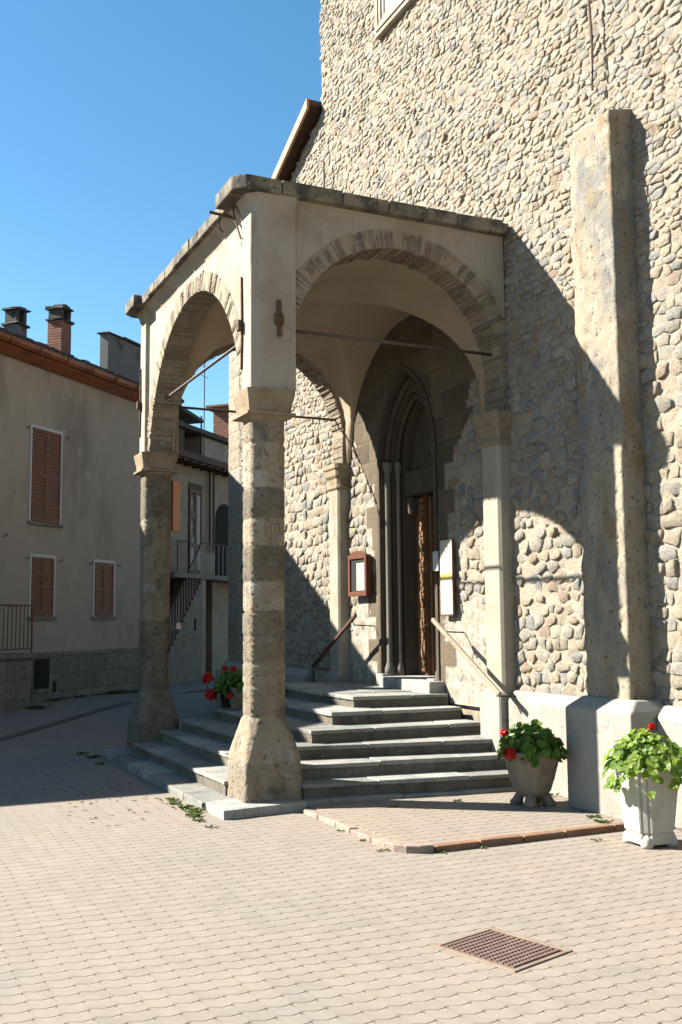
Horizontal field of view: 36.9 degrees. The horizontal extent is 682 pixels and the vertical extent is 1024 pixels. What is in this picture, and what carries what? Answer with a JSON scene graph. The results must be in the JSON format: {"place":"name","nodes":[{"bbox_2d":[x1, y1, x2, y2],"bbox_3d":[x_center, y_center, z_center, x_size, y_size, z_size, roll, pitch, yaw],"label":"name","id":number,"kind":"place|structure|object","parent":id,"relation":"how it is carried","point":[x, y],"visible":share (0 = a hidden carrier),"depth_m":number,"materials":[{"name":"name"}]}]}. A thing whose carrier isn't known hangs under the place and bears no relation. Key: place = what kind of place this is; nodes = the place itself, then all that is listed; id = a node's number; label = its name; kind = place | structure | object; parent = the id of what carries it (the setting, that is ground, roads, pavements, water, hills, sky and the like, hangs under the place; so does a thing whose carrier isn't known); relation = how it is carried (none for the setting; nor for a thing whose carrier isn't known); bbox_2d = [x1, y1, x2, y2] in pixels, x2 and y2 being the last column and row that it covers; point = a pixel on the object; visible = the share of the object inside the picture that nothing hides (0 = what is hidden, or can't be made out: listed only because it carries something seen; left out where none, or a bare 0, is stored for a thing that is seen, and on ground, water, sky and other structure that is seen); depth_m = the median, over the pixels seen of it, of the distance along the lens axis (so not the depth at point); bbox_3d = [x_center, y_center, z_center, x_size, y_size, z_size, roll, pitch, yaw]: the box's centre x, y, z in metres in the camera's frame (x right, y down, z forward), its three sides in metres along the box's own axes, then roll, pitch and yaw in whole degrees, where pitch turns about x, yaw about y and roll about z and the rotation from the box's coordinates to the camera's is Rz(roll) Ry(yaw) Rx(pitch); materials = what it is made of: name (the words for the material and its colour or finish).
{"place":"outdoors","nodes":[
{"label":"outdoors","id":0,"kind":"place"},
{"bbox_2d":[0,0,321,432],"label":"sky","id":1,"kind":"structure","parent":0,"point":[123,123],"materials":[{"name":"blue"}]},
{"bbox_2d":[179,403,228,462],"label":"house","id":2,"kind":"structure","parent":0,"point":[216,444],"depth_m":42.97,"materials":[{"name":"paint"}]},
{"bbox_2d":[0,677,681,1023],"bbox_3d":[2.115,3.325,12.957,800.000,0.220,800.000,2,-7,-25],"label":"ground","id":3,"kind":"structure","parent":0,"point":[163,913],"depth_m":7.30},
{"bbox_2d":[0,604,35,712],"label":"stone terrace","id":4,"kind":"structure","parent":3,"relation":"on","point":[15,679],"depth_m":21.88,"materials":[{"name":"concrete"}]},
{"bbox_2d":[0,304,183,702],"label":"grey house","id":5,"kind":"structure","parent":3,"relation":"on","point":[70,501],"depth_m":25.46,"materials":[{"name":"grey paint"}]},
{"bbox_2d":[25,553,62,619],"bbox_3d":[-7.048,1.781,24.231,0.092,1.540,1.353,-3,-6,20],"label":"window","id":6,"kind":"structure","parent":5,"relation":"in","point":[42,569],"depth_m":24.19,"materials":[{"name":"white paint"}]},
{"bbox_2d":[26,424,69,527],"bbox_3d":[-7.052,-0.845,24.554,0.092,2.370,1.613,-3,-6,20],"label":"window","id":7,"kind":"structure","parent":5,"relation":"in","point":[46,444],"depth_m":24.49,"materials":[{"name":"white paint"}]},
{"bbox_2d":[90,559,120,619],"bbox_3d":[-6.143,2.026,26.630,0.092,1.540,1.363,-3,-6,20],"label":"window","id":8,"kind":"structure","parent":5,"relation":"in","point":[103,570],"depth_m":26.57,"materials":[{"name":"white paint"}]},
{"bbox_2d":[0,688,211,740],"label":"drain strip","id":9,"kind":"object","parent":3,"relation":"on","point":[52,723],"visible":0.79,"depth_m":20.66,"materials":[{"name":"grey stone"}]},
{"bbox_2d":[168,540,227,683],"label":"outside stairs","id":10,"kind":"structure","parent":3,"relation":"on","point":[186,627],"depth_m":34.24,"materials":[{"name":"concrete"}]},
{"bbox_2d":[169,448,228,678],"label":"stair house","id":11,"kind":"structure","parent":3,"relation":"on","point":[199,487],"depth_m":37.18,"materials":[{"name":"white paint"}]},
{"bbox_2d":[179,408,203,449],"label":"dark shed","id":12,"kind":"structure","parent":11,"relation":"on","point":[187,416],"depth_m":40.71,"materials":[{"name":"grey wood"}]},
{"bbox_2d":[200,363,206,455],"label":"antenna mast","id":13,"kind":"object","parent":11,"relation":"on","point":[204,420],"visible":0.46,"depth_m":41.90,"materials":[{"name":"metal"}]},
{"bbox_2d":[100,681,513,819],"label":"stone steps","id":14,"kind":"structure","parent":3,"relation":"on","point":[355,741],"depth_m":12.77,"materials":[{"name":"stone"}]},
{"bbox_2d":[220,685,230,707],"bbox_3d":[-1.727,2.901,16.107,0.320,0.330,0.320,2,-7,-25],"label":"flower pot","id":15,"kind":"object","parent":14,"relation":"on","point":[224,701],"visible":0.11,"depth_m":16.00,"materials":[{"name":"ceramic"}]},
{"bbox_2d":[202,665,241,705],"bbox_3d":[-1.780,2.761,16.104,0.740,0.694,0.781,2,-7,-25],"label":"geranium","id":16,"kind":"object","parent":15,"relation":"in","point":[220,682],"visible":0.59,"depth_m":16.03,"materials":[{"name":"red plant"}]},
{"bbox_2d":[228,687,242,709],"bbox_3d":[-1.540,2.860,15.732,0.320,0.330,0.320,2,-7,-25],"label":"flower pot","id":17,"kind":"object","parent":14,"relation":"on","point":[236,701],"visible":0.53,"depth_m":15.59,"materials":[{"name":"grey stone"}]},
{"bbox_2d":[222,666,243,704],"bbox_3d":[-1.542,2.652,15.738,0.619,0.582,0.669,2,-7,-25],"label":"geranium","id":18,"kind":"object","parent":17,"relation":"in","point":[231,680],"visible":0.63,"depth_m":15.61,"materials":[{"name":"green plant"}]},
{"bbox_2d":[125,174,516,802],"bbox_3d":[-0.572,-0.021,14.773,3.976,7.300,5.626,2,-7,-25],"label":"church porch","id":19,"kind":"object","parent":3,"relation":"on","point":[325,291],"visible":0.99,"depth_m":13.16,"materials":[{"name":"stone"}]},
{"bbox_2d":[209,207,241,238],"bbox_3d":[-1.338,-3.472,12.382,0.442,0.446,0.368,2,-7,-25],"label":"iron bracket","id":20,"kind":"object","parent":19,"relation":"attached to","point":[222,215],"visible":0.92,"depth_m":12.48,"materials":[{"name":"metal"}]},
{"bbox_2d":[27,689,614,853],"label":"weeds","id":21,"kind":"object","parent":3,"relation":"on","point":[196,809],"visible":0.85,"depth_m":11.39,"materials":[{"name":"green plant"}]},
{"bbox_2d":[215,0,681,829],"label":"church","id":22,"kind":"structure","parent":3,"relation":"on","point":[525,134],"depth_m":12.90,"materials":[{"name":"stone"}]},
{"bbox_2d":[323,161,324,187],"bbox_3d":[-0.307,-5.968,18.727,0.046,0.950,0.031,2,-7,-25],"label":"iron rod","id":23,"kind":"object","parent":22,"relation":"on","point":[324,174],"visible":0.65,"depth_m":18.74,"materials":[{"name":"grey metal"}]},
{"bbox_2d":[311,613,374,669],"bbox_3d":[0.043,2.177,17.010,0.424,0.961,1.750,2,-7,-25],"label":"handrail","id":24,"kind":"object","parent":22,"relation":"attached to","point":[335,639],"visible":0.94,"depth_m":16.81,"materials":[{"name":"metal"}]},
{"bbox_2d":[348,550,371,596],"bbox_3d":[0.308,1.019,16.867,0.110,0.745,0.690,2,-7,-25],"label":"notice case","id":25,"kind":"object","parent":22,"relation":"attached to","point":[359,575],"visible":1,"depth_m":16.78,"materials":[{"name":"brown wood"}]},
{"bbox_2d":[417,495,430,674],"bbox_3d":[1.270,1.147,16.127,0.140,2.810,0.281,2,-7,-25],"label":"door leaf","id":26,"kind":"structure","parent":22,"relation":"in","point":[423,571],"depth_m":16.05,"materials":[{"name":"brown wood"}]},
{"bbox_2d":[429,495,435,674],"bbox_3d":[1.688,1.144,16.132,0.619,2.810,0.065,2,-7,-25],"label":"door leaf","id":27,"kind":"structure","parent":22,"relation":"in","point":[431,515],"depth_m":16.00,"materials":[{"name":"brown wood"}]},
{"bbox_2d":[433,551,438,570],"bbox_3d":[1.360,0.705,14.664,0.012,0.280,0.150,2,-7,-25],"label":"notice plate","id":28,"kind":"object","parent":22,"relation":"attached to","point":[435,560],"visible":1,"depth_m":14.64,"materials":[{"name":"white paper"}]},
{"bbox_2d":[439,539,454,615],"bbox_3d":[1.492,0.920,14.370,0.034,1.070,0.344,2,-7,-25],"label":"notice board","id":29,"kind":"object","parent":22,"relation":"attached to","point":[447,580],"visible":1,"depth_m":14.34,"materials":[{"name":"white paper"}]},
{"bbox_2d":[431,618,515,696],"bbox_3d":[1.774,1.869,13.289,0.444,0.993,1.622,2,-7,-25],"label":"handrail","id":30,"kind":"object","parent":22,"relation":"attached to","point":[470,661],"visible":0.94,"depth_m":13.10,"materials":[{"name":"brown metal"}]},
{"bbox_2d":[588,0,593,90],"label":"downlead cable","id":31,"kind":"object","parent":22,"relation":"attached to","point":[591,37],"visible":1,"depth_m":11.81,"materials":[{"name":"metal"}]},
{"bbox_2d":[301,808,625,853],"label":"kerb","id":32,"kind":"structure","parent":3,"relation":"on","point":[404,847],"depth_m":9.56,"materials":[{"name":"stone"}]},
{"bbox_2d":[434,927,572,972],"bbox_3d":[1.020,2.765,6.455,0.570,0.032,0.660,5,-8,-41],"label":"drain grate","id":33,"kind":"object","parent":3,"relation":"on","point":[505,950],"visible":1,"depth_m":6.42,"materials":[{"name":"metal"}]},
{"bbox_2d":[615,761,679,849],"bbox_3d":[2.843,2.699,9.448,0.494,0.720,0.494,2,-6,-21],"label":"white planter","id":34,"kind":"object","parent":3,"relation":"on","point":[649,823],"visible":0.65,"depth_m":9.26,"materials":[{"name":"stone"}]},
{"bbox_2d":[601,723,681,798],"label":"geranium","id":35,"kind":"object","parent":34,"relation":"in","point":[650,750],"visible":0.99,"depth_m":9.29,"materials":[{"name":"green plant"}]},
{"bbox_2d":[308,791,623,843],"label":"raised pavement","id":36,"kind":"structure","parent":0,"point":[436,819],"depth_m":10.51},
{"bbox_2d":[500,749,561,807],"bbox_3d":[2.100,2.907,11.219,0.649,0.588,0.649,2,-7,-24],"label":"stone urn","id":37,"kind":"object","parent":36,"relation":"on","point":[531,785],"visible":0.64,"depth_m":11.02,"materials":[{"name":"stone"}]},
{"bbox_2d":[496,719,568,770],"bbox_3d":[2.098,2.551,11.263,0.765,0.530,0.862,0,-6,-6],"label":"geranium","id":38,"kind":"object","parent":37,"relation":"in","point":[529,742],"visible":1,"depth_m":11.04,"materials":[{"name":"green plant"}]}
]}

